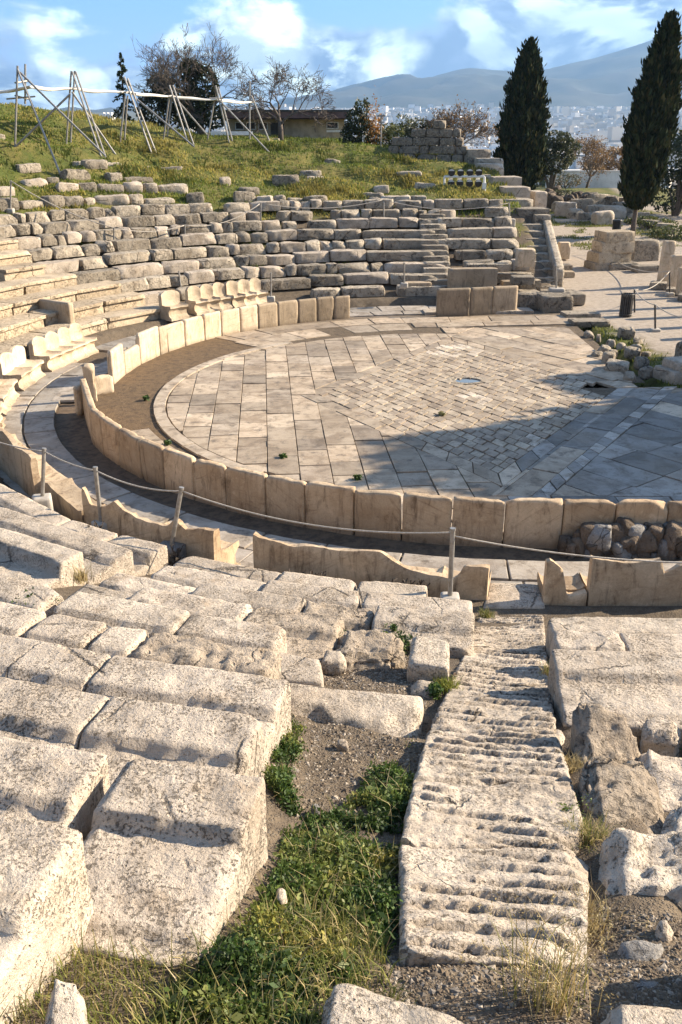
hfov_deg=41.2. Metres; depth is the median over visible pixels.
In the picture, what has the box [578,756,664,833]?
boulder
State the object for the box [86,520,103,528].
withered weed
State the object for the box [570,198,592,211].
stone block
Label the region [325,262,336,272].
stone block
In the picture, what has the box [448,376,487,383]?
drain basin
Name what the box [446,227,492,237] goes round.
stone block
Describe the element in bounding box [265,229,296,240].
stone block
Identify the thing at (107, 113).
apartment block
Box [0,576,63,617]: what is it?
seat block
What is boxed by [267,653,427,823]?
gravel
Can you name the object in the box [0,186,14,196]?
grass stone
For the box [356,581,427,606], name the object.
seat block
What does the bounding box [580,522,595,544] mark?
rubble stone
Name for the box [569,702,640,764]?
boulder
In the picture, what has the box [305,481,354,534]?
parapet slab
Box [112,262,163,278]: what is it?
stone block
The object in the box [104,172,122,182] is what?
grass stone
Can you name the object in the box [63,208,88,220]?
stone block
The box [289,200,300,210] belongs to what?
stone block
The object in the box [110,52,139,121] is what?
conifer tree
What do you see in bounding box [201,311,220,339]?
parapet slab
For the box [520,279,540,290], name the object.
stone block
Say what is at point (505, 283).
stone block
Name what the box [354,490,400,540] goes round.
parapet slab
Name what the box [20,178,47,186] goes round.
grass stone
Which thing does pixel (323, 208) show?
rope
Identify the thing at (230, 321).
parapet slab
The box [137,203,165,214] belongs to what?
stone block
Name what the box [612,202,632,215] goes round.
stone block
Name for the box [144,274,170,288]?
stone block
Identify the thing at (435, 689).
weed clump
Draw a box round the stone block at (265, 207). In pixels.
[249,200,280,211]
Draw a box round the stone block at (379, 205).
[364,198,393,208]
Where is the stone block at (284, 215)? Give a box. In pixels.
[275,210,290,220]
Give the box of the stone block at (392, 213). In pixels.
[372,209,400,218]
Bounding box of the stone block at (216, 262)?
[195,257,235,268]
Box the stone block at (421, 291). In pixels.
[396,284,440,295]
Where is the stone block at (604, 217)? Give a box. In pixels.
[591,210,613,224]
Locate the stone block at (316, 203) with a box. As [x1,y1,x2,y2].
[310,199,321,207]
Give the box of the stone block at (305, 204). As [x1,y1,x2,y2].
[300,201,310,210]
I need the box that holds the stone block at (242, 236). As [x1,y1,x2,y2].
[235,231,250,241]
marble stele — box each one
[657,240,675,280]
[667,255,681,286]
[676,267,681,294]
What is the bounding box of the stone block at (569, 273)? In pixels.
[564,270,574,277]
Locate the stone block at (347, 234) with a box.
[333,229,360,239]
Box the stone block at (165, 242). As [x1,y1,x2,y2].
[149,237,181,248]
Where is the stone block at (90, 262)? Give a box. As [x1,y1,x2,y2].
[74,256,107,269]
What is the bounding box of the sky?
[0,0,681,109]
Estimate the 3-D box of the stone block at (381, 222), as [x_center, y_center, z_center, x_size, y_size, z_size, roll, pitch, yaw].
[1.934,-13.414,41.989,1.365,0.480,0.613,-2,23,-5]
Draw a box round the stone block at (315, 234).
[297,229,333,239]
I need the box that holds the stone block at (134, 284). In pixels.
[115,277,148,292]
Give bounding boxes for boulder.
[321,983,462,1023]
[334,630,404,670]
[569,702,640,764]
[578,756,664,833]
[598,828,681,908]
[600,1004,681,1023]
[638,749,681,811]
[660,806,681,833]
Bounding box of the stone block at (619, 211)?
[599,205,626,218]
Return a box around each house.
[545,157,583,187]
[577,148,603,162]
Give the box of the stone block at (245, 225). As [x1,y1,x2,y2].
[230,220,261,230]
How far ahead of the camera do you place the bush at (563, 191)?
69.83 m
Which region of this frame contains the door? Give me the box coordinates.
[271,123,277,135]
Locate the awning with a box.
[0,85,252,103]
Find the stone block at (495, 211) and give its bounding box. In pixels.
[484,207,508,216]
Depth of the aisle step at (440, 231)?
41.20 m
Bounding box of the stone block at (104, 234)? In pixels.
[91,228,121,240]
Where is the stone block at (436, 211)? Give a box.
[427,209,439,213]
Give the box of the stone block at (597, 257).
[586,250,631,263]
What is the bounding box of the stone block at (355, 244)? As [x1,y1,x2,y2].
[345,239,363,248]
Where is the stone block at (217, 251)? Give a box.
[205,246,228,257]
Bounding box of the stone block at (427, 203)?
[422,199,433,208]
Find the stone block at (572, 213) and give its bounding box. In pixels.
[565,208,583,218]
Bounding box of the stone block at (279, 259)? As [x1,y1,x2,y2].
[265,254,294,265]
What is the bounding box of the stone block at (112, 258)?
[102,249,150,264]
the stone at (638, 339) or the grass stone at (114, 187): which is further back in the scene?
the grass stone at (114, 187)
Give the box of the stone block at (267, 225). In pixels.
[261,220,280,230]
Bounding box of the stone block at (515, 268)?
[510,259,529,270]
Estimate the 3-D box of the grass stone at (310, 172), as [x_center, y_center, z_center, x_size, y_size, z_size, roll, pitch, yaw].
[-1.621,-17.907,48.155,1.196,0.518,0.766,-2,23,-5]
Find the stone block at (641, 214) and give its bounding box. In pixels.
[628,212,649,220]
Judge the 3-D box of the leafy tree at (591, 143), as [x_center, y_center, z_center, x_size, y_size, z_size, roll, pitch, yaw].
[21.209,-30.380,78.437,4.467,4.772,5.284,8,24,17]
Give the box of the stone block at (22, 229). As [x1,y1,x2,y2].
[7,223,30,235]
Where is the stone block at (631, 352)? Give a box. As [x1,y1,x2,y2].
[624,346,640,359]
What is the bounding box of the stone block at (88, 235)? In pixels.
[79,230,95,241]
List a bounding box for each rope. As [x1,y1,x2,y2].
[0,442,41,451]
[11,181,113,227]
[45,451,92,470]
[97,471,178,491]
[114,225,183,231]
[183,491,449,533]
[186,203,259,226]
[262,200,381,208]
[385,200,507,209]
[455,536,681,563]
[619,263,668,271]
[636,271,669,290]
[655,304,681,317]
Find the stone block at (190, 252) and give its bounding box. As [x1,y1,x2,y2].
[170,246,206,258]
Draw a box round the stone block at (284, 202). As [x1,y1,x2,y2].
[279,199,289,209]
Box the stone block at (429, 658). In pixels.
[407,636,449,682]
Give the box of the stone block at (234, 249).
[225,243,239,254]
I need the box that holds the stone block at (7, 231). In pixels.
[0,225,15,237]
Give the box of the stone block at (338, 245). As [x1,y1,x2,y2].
[332,241,345,248]
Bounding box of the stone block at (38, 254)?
[25,248,52,261]
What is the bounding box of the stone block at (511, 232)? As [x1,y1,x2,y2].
[491,227,516,237]
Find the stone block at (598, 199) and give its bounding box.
[586,193,609,204]
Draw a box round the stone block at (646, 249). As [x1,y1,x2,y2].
[631,239,659,261]
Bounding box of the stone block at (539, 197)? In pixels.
[530,190,546,207]
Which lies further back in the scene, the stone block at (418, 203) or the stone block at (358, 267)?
the stone block at (418, 203)
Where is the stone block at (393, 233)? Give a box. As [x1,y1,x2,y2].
[361,229,434,239]
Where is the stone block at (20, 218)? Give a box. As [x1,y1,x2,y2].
[12,213,25,223]
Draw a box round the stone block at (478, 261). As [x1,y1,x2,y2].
[462,259,493,266]
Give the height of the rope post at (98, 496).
1.210 m
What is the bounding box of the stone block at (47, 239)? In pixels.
[35,233,56,245]
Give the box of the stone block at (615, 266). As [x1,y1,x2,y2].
[609,263,638,270]
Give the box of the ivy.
[177,57,225,133]
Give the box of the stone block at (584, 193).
[581,192,597,195]
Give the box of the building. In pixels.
[224,110,350,138]
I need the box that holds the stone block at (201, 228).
[178,224,210,235]
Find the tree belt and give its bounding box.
[535,180,680,187]
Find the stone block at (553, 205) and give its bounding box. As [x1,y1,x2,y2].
[551,201,562,211]
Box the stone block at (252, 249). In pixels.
[238,244,265,254]
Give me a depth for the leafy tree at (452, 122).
55.64 m
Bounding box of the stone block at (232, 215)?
[228,212,245,221]
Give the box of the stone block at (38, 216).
[24,211,49,222]
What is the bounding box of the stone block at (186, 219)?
[173,213,201,224]
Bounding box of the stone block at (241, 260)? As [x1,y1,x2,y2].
[233,255,248,265]
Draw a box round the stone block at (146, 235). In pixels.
[130,227,156,238]
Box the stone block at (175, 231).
[169,224,179,234]
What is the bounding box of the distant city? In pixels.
[160,102,681,188]
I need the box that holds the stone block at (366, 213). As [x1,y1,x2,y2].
[361,209,371,218]
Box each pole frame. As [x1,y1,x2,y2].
[6,64,105,174]
[65,71,115,155]
[120,76,194,153]
[163,85,206,143]
[207,85,267,150]
[249,81,269,140]
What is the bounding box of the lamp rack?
[443,169,485,190]
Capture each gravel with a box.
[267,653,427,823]
[323,657,412,692]
[378,904,681,1023]
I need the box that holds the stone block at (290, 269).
[284,263,296,275]
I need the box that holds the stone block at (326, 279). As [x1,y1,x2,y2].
[309,274,343,286]
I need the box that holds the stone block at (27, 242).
[13,236,40,249]
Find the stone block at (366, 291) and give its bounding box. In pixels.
[340,285,384,296]
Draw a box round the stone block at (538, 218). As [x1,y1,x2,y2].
[532,214,550,223]
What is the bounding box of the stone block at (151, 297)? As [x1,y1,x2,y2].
[141,290,166,304]
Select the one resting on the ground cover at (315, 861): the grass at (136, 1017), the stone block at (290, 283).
the grass at (136, 1017)
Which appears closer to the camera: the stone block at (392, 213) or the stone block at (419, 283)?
the stone block at (419, 283)
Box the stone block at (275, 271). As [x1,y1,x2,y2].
[259,266,285,277]
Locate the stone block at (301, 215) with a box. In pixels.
[290,210,312,220]
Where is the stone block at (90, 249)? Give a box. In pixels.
[80,244,99,255]
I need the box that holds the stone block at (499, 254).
[485,249,512,259]
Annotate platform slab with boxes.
[517,289,539,308]
[536,292,572,312]
[565,289,585,305]
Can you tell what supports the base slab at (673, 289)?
on the ground at (604, 290)
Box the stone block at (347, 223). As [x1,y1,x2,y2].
[336,218,368,228]
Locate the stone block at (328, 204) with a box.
[322,200,342,210]
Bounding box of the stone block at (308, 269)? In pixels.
[296,263,325,275]
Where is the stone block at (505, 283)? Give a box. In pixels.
[500,280,519,288]
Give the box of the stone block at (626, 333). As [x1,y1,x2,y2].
[617,326,635,339]
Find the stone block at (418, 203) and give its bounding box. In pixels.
[395,200,421,209]
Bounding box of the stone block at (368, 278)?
[342,271,388,283]
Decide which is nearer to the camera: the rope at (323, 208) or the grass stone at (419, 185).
the rope at (323, 208)
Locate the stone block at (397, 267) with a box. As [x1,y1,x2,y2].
[383,262,444,272]
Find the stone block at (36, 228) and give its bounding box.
[27,222,42,234]
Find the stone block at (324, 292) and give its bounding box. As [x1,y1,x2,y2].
[310,287,340,297]
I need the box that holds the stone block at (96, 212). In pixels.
[86,207,104,218]
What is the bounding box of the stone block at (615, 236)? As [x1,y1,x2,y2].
[594,229,634,242]
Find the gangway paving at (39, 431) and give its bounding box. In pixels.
[0,306,681,583]
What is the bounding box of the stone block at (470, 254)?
[453,249,485,259]
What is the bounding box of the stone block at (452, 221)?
[436,217,461,226]
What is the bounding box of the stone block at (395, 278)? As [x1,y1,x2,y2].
[389,273,439,284]
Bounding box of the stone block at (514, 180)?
[488,176,521,185]
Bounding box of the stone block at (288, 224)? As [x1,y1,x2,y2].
[281,221,296,229]
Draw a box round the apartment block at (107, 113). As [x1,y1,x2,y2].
[101,112,115,118]
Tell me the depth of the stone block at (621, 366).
26.58 m
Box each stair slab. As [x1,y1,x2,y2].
[398,843,588,966]
[400,781,582,854]
[413,729,571,785]
[431,685,555,733]
[451,651,547,687]
[474,623,546,653]
[477,614,543,623]
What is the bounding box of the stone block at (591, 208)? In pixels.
[585,205,602,212]
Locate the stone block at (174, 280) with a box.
[167,275,187,286]
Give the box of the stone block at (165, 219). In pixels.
[153,214,174,225]
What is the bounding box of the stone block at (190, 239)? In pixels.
[179,232,216,245]
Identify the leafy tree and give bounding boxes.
[422,94,499,153]
[571,131,613,187]
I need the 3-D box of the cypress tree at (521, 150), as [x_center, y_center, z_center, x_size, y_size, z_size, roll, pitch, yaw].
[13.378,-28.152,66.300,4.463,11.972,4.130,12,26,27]
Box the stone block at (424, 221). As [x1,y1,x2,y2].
[418,218,431,227]
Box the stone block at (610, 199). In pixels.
[604,195,618,204]
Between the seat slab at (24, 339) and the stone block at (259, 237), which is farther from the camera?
the stone block at (259, 237)
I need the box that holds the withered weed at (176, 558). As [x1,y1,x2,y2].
[168,544,183,565]
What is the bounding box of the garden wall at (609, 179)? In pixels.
[546,170,620,187]
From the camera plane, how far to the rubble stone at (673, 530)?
15.09 m
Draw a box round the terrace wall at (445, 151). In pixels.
[389,120,466,161]
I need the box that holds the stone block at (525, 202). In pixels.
[504,198,532,206]
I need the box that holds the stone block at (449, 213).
[440,210,455,216]
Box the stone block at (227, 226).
[222,222,232,231]
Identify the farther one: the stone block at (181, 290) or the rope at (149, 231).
the rope at (149, 231)
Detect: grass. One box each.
[0,102,526,291]
[0,879,419,1023]
[550,209,681,387]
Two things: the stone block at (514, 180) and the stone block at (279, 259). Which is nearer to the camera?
the stone block at (279, 259)
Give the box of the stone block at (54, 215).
[47,209,64,220]
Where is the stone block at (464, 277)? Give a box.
[447,267,497,287]
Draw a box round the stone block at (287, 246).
[279,241,305,252]
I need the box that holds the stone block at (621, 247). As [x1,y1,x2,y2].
[591,240,634,252]
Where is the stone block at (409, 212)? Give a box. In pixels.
[402,208,417,217]
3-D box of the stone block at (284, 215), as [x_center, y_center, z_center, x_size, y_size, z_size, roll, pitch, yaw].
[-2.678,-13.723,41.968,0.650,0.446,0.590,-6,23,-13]
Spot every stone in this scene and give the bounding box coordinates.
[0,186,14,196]
[0,197,18,211]
[14,163,40,172]
[18,200,44,208]
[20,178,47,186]
[40,195,64,207]
[45,978,87,1023]
[46,177,58,183]
[55,182,78,191]
[60,169,90,179]
[63,196,83,206]
[72,161,80,165]
[78,182,96,191]
[81,159,107,169]
[83,197,94,204]
[94,194,129,205]
[96,183,123,192]
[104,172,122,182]
[123,176,152,182]
[123,181,142,192]
[128,194,143,204]
[142,183,157,193]
[144,197,174,203]
[158,183,187,193]
[161,166,182,169]
[186,192,203,202]
[219,177,230,185]
[233,191,255,202]
[238,187,259,194]
[256,195,273,200]
[272,174,298,185]
[273,195,285,200]
[276,888,286,906]
[286,197,303,201]
[299,170,320,176]
[303,195,327,200]
[311,803,319,815]
[321,650,346,675]
[324,159,339,162]
[337,739,348,751]
[363,192,383,197]
[373,185,388,193]
[380,195,410,203]
[396,171,421,176]
[410,195,425,200]
[414,182,435,188]
[547,194,554,207]
[549,195,562,208]
[552,185,560,195]
[555,729,564,745]
[557,535,571,552]
[560,543,575,559]
[571,529,579,537]
[571,537,585,554]
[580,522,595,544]
[583,330,593,339]
[583,549,589,558]
[585,523,611,550]
[585,544,603,556]
[591,351,602,356]
[596,334,600,342]
[597,344,610,352]
[604,552,614,557]
[606,339,615,347]
[608,349,617,357]
[608,522,626,541]
[610,542,631,560]
[615,517,634,535]
[616,342,625,350]
[619,536,639,554]
[623,371,634,383]
[628,522,646,539]
[630,344,641,349]
[633,336,642,343]
[633,356,649,369]
[635,553,650,558]
[636,530,657,553]
[636,980,657,989]
[638,366,653,379]
[640,717,680,756]
[641,351,650,357]
[647,522,664,545]
[651,552,656,557]
[655,539,668,556]
[655,920,673,941]
[656,549,676,559]
[663,520,681,550]
[675,536,681,557]
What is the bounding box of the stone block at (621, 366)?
[604,358,629,373]
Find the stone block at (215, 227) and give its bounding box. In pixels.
[209,222,222,232]
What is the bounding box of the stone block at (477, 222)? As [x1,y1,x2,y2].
[460,217,493,227]
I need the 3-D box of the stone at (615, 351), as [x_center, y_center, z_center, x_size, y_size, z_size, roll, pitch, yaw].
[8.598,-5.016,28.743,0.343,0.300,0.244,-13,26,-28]
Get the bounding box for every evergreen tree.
[136,73,192,130]
[650,127,681,215]
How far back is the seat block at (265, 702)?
6.50 m
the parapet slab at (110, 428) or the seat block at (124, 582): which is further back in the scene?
the parapet slab at (110, 428)
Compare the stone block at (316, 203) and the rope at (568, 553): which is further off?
the stone block at (316, 203)
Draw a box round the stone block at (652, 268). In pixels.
[631,264,658,272]
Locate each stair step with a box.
[522,223,542,230]
[524,230,544,236]
[527,237,545,244]
[527,244,547,251]
[533,268,552,275]
[535,252,548,259]
[535,260,550,267]
[535,276,553,279]
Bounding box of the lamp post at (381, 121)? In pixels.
[377,115,385,146]
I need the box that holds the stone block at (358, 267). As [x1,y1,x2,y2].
[337,262,369,274]
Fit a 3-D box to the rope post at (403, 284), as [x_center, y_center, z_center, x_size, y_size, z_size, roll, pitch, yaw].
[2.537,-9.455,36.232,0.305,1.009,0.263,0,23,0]
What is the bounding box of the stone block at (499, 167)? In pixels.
[475,163,503,175]
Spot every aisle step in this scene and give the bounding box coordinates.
[419,213,444,218]
[420,219,438,222]
[420,223,445,228]
[420,228,446,233]
[420,234,446,238]
[421,244,447,250]
[421,250,448,255]
[421,255,449,261]
[422,267,449,272]
[422,273,447,278]
[423,261,449,266]
[425,279,446,284]
[426,239,446,244]
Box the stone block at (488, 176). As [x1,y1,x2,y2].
[473,174,490,178]
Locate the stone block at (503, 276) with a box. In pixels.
[497,271,532,282]
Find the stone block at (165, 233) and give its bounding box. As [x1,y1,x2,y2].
[154,226,169,236]
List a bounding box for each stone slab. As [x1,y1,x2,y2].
[279,652,323,686]
[290,683,423,737]
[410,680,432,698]
[422,307,533,314]
[483,583,544,608]
[560,310,600,317]
[568,318,609,326]
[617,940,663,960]
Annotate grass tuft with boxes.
[69,561,93,586]
[433,669,465,695]
[458,883,651,1023]
[476,607,495,618]
[532,864,652,946]
[539,658,549,678]
[557,747,590,772]
[558,804,626,855]
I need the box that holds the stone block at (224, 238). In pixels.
[215,233,237,243]
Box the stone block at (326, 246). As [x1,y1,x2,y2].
[319,241,332,251]
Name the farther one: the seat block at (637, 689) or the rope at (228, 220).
the rope at (228, 220)
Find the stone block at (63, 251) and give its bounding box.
[50,245,84,258]
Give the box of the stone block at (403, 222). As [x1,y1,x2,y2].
[398,217,417,227]
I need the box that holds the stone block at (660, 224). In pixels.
[655,223,674,234]
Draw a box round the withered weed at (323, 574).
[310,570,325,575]
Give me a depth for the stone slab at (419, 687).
8.27 m
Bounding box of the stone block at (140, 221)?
[120,215,154,226]
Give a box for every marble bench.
[0,345,45,390]
[0,378,19,415]
[0,401,5,428]
[0,427,101,522]
[28,323,98,371]
[37,298,74,323]
[81,487,240,564]
[158,290,189,321]
[185,282,232,315]
[224,277,268,307]
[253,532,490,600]
[537,558,586,605]
[579,555,681,605]
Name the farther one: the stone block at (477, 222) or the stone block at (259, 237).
the stone block at (477, 222)
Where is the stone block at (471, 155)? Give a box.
[464,149,490,164]
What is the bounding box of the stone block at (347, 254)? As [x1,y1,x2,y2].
[329,249,366,260]
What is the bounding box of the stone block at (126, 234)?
[117,227,133,238]
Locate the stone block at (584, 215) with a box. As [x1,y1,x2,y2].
[577,212,591,219]
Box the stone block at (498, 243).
[490,238,518,248]
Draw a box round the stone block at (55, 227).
[38,221,70,233]
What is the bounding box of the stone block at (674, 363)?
[662,356,681,371]
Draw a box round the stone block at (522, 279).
[510,275,534,284]
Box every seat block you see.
[0,484,70,525]
[0,507,134,584]
[0,528,85,588]
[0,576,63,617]
[0,602,45,637]
[0,633,110,691]
[0,677,108,749]
[0,737,109,841]
[0,815,93,1023]
[24,614,106,649]
[53,591,189,635]
[60,520,117,541]
[68,584,132,599]
[78,696,265,785]
[78,759,267,968]
[85,655,291,764]
[88,626,148,656]
[99,573,195,593]
[107,535,167,575]
[127,588,252,620]
[127,632,281,678]
[151,566,265,590]
[173,556,280,582]
[175,614,286,652]
[191,585,305,611]
[244,607,344,662]
[260,580,360,608]
[277,571,356,590]
[301,601,373,633]
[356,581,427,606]
[361,593,472,614]
[371,605,474,657]
[545,617,681,656]
[547,649,681,747]
[549,630,624,663]
[619,633,681,651]
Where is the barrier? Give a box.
[211,131,252,135]
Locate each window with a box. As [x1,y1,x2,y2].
[235,122,243,129]
[246,122,255,129]
[258,122,267,129]
[326,122,337,128]
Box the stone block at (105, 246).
[95,240,114,251]
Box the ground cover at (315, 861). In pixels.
[142,715,430,1023]
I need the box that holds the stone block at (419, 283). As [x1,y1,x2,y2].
[405,281,431,286]
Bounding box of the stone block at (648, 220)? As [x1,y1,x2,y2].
[640,219,664,229]
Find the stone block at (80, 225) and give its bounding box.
[66,219,98,230]
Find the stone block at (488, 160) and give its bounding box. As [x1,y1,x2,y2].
[474,158,503,164]
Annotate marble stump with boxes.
[73,384,83,415]
[82,363,97,401]
[95,374,113,394]
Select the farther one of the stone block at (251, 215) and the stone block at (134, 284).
the stone block at (251, 215)
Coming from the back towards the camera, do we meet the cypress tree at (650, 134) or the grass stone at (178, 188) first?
the cypress tree at (650, 134)
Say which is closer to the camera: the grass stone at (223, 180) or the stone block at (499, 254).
the stone block at (499, 254)
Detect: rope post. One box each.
[6,180,14,213]
[32,447,52,509]
[91,466,107,530]
[159,486,186,562]
[260,203,261,220]
[267,273,274,301]
[400,262,407,288]
[440,527,459,598]
[508,203,514,226]
[548,266,564,292]
[649,304,660,331]
[665,271,674,296]
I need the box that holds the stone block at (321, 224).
[307,220,335,228]
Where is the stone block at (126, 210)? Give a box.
[111,205,140,216]
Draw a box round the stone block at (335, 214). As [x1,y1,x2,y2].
[330,209,340,219]
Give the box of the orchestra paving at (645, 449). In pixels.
[132,315,681,531]
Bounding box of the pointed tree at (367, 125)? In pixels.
[338,85,386,144]
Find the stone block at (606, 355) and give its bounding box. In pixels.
[601,351,615,362]
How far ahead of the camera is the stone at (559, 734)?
7.19 m
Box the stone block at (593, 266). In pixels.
[584,260,635,270]
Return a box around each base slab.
[649,281,666,289]
[666,287,675,294]
[677,293,681,300]
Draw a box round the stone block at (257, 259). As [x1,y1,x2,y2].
[245,254,266,265]
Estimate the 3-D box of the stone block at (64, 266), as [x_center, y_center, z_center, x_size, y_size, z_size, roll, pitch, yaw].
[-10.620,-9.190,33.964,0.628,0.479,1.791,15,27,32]
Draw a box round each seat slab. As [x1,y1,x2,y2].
[0,237,18,250]
[0,250,31,265]
[0,263,45,281]
[0,280,26,299]
[0,288,76,314]
[0,302,12,318]
[0,313,45,341]
[0,332,43,356]
[8,272,76,294]
[29,299,103,326]
[29,316,107,335]
[63,280,120,300]
[91,292,144,312]
[95,303,160,328]
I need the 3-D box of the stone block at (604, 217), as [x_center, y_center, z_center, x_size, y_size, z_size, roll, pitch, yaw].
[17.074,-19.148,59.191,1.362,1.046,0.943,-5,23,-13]
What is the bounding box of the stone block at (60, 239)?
[53,235,66,245]
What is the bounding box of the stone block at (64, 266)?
[36,259,78,273]
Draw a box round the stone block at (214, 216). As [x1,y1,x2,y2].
[199,212,228,221]
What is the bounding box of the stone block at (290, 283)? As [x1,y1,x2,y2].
[260,277,310,290]
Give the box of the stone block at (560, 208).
[554,202,576,215]
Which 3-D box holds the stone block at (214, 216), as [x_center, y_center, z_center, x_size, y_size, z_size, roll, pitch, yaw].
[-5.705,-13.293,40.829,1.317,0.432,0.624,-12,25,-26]
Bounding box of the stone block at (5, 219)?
[0,214,17,224]
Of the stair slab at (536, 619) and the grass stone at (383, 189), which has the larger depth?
the grass stone at (383, 189)
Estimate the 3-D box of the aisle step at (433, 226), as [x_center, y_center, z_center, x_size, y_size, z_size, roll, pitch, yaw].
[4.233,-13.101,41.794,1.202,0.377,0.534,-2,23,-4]
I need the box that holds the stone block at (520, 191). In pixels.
[499,186,529,197]
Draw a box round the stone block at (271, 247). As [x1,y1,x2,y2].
[265,242,279,252]
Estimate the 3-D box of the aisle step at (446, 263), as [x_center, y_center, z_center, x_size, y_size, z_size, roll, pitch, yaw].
[4.100,-10.642,39.175,1.213,0.393,0.536,-2,23,-5]
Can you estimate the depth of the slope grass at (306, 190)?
46.09 m
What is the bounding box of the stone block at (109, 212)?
[104,208,114,216]
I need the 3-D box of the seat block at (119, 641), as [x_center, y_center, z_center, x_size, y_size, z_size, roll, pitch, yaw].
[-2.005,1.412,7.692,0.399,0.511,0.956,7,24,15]
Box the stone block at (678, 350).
[674,341,681,356]
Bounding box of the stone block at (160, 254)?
[148,249,172,260]
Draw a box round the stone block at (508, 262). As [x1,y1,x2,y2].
[499,260,511,270]
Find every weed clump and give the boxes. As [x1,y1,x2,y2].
[11,587,60,606]
[142,394,149,400]
[162,440,171,445]
[279,453,287,458]
[352,474,362,480]
[382,623,419,655]
[425,680,444,699]
[551,795,591,827]
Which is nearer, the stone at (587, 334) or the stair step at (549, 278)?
the stone at (587, 334)
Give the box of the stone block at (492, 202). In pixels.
[489,199,502,206]
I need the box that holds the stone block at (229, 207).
[223,202,249,212]
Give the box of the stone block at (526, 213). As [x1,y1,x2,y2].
[516,207,549,222]
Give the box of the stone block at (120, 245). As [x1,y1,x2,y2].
[109,238,150,251]
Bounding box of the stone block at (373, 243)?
[364,238,381,248]
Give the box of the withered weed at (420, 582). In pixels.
[402,578,429,589]
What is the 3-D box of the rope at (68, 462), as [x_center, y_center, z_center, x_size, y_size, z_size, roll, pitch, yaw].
[-4.603,-0.847,15.357,1.512,0.076,0.024,18,29,37]
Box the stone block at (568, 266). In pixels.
[563,264,572,269]
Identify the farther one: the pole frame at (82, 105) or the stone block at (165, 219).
the pole frame at (82, 105)
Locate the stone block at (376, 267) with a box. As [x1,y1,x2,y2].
[370,262,382,271]
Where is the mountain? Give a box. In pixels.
[59,39,681,111]
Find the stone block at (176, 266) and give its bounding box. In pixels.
[161,259,198,273]
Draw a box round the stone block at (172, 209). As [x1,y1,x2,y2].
[164,204,189,214]
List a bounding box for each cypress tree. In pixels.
[491,36,551,189]
[617,9,681,235]
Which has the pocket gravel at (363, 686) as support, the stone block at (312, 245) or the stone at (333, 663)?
the stone at (333, 663)
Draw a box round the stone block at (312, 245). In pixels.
[304,240,319,250]
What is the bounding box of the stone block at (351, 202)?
[342,200,363,209]
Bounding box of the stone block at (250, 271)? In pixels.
[240,266,259,277]
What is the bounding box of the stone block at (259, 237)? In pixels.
[250,232,267,242]
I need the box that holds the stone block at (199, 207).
[188,203,212,212]
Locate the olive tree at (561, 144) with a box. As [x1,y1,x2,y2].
[541,130,582,188]
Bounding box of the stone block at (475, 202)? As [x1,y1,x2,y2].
[463,198,488,207]
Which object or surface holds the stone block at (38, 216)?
on the ground at (604, 290)
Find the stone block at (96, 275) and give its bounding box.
[72,268,119,284]
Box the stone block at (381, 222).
[369,217,397,227]
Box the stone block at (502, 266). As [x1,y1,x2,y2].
[465,262,509,271]
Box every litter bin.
[612,219,621,229]
[619,292,634,316]
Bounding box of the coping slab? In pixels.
[542,220,563,287]
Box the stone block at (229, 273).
[210,267,244,279]
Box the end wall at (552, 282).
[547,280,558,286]
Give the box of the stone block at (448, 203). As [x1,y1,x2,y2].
[434,199,463,208]
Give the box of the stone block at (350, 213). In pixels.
[340,209,360,218]
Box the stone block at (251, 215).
[244,211,261,220]
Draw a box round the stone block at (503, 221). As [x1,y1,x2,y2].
[493,216,511,226]
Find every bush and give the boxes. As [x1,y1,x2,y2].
[364,123,405,146]
[379,112,421,145]
[399,117,433,145]
[544,173,582,187]
[555,188,573,195]
[622,215,659,223]
[637,218,678,229]
[647,224,681,239]
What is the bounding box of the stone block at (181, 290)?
[175,285,199,299]
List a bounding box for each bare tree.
[131,23,272,135]
[226,57,337,139]
[419,114,476,148]
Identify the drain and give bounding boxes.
[55,402,681,562]
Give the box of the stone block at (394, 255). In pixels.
[366,250,434,260]
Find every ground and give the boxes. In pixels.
[0,104,681,1023]
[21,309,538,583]
[94,317,656,540]
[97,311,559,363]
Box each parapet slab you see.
[80,378,95,442]
[89,408,104,454]
[100,416,121,464]
[107,343,125,383]
[117,428,144,478]
[123,344,140,373]
[135,326,159,363]
[140,439,164,489]
[158,325,167,354]
[163,447,195,499]
[164,321,184,351]
[181,315,203,345]
[193,459,226,508]
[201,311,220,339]
[220,308,239,335]
[225,467,267,519]
[237,305,257,331]
[257,302,277,328]
[266,475,306,526]
[276,300,297,325]
[297,298,316,322]
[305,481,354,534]
[316,296,333,320]
[333,295,349,319]
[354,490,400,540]
[402,492,451,544]
[436,288,470,316]
[452,496,504,547]
[469,287,492,315]
[492,285,517,313]
[502,498,562,548]
[560,499,615,536]
[614,499,667,524]
[666,501,681,522]
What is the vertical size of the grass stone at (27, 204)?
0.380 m
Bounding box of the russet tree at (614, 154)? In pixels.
[584,146,622,169]
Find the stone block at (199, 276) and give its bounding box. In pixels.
[184,269,214,283]
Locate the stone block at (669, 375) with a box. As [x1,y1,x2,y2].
[653,365,681,384]
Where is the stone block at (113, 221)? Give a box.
[94,216,122,227]
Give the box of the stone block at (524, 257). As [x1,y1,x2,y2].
[515,248,534,266]
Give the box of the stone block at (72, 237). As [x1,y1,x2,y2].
[62,231,81,243]
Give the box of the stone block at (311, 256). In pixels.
[293,251,329,262]
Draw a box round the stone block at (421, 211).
[418,210,426,218]
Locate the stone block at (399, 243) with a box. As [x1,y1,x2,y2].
[382,238,440,249]
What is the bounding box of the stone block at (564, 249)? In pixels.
[558,242,569,258]
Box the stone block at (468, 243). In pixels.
[446,238,490,248]
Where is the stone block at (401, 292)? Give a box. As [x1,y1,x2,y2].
[398,287,405,296]

